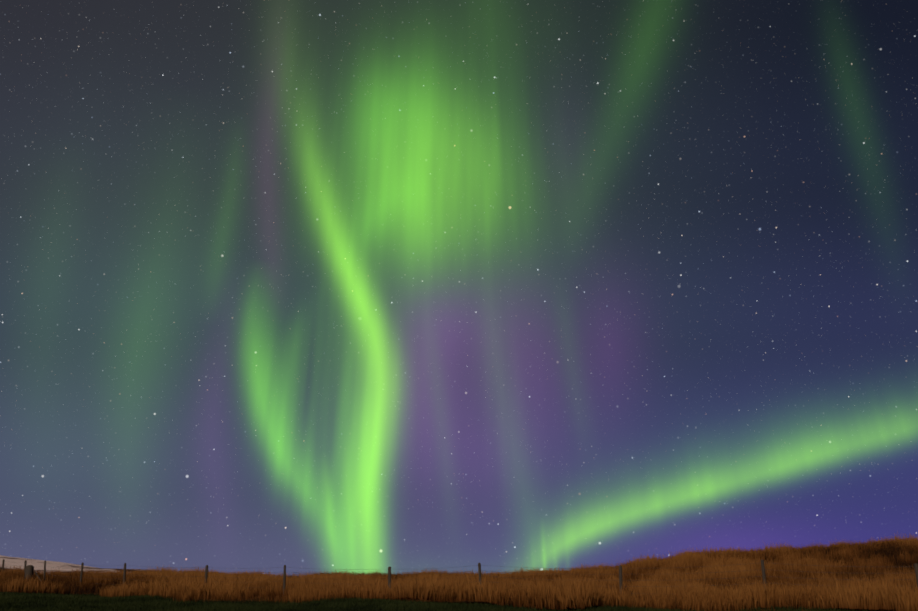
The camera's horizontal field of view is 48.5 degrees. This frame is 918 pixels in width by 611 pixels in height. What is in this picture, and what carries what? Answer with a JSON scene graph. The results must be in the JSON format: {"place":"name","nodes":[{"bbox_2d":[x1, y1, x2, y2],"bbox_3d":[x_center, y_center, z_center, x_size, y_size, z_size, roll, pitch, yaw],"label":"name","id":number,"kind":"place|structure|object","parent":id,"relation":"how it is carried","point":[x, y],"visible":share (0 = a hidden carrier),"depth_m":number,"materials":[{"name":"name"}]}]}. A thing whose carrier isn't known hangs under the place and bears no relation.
{"place":"outdoors","nodes":[
{"label":"outdoors","id":0,"kind":"place"},
{"bbox_2d":[0,590,895,610],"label":"short grass","id":1,"kind":"structure","parent":0,"point":[69,602],"depth_m":43.14,"materials":[{"name":"plant"}]},
{"bbox_2d":[0,555,913,610],"bbox_3d":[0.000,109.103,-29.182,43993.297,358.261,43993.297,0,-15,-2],"label":"ground","id":2,"kind":"structure","parent":0,"point":[35,563],"depth_m":988.43,"materials":[{"name":"brown soil"}]},
{"bbox_2d":[24,565,41,581],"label":"strainer post","id":3,"kind":"object","parent":2,"relation":"on","point":[29,569],"visible":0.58,"depth_m":67.60,"materials":[{"name":"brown wood"}]},
{"bbox_2d":[0,533,917,610],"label":"tall grass","id":4,"kind":"structure","parent":2,"relation":"on","point":[873,592],"depth_m":55.39,"materials":[{"name":"brown plant"}]},
{"bbox_2d":[1,559,917,593],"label":"fence","id":5,"kind":"object","parent":2,"relation":"on","point":[763,569],"visible":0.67,"depth_m":50.62,"materials":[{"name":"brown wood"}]},
{"bbox_2d":[0,0,917,575],"label":"sky","id":6,"kind":"structure","parent":0,"point":[409,286],"materials":[{"name":"blue"}]}
]}

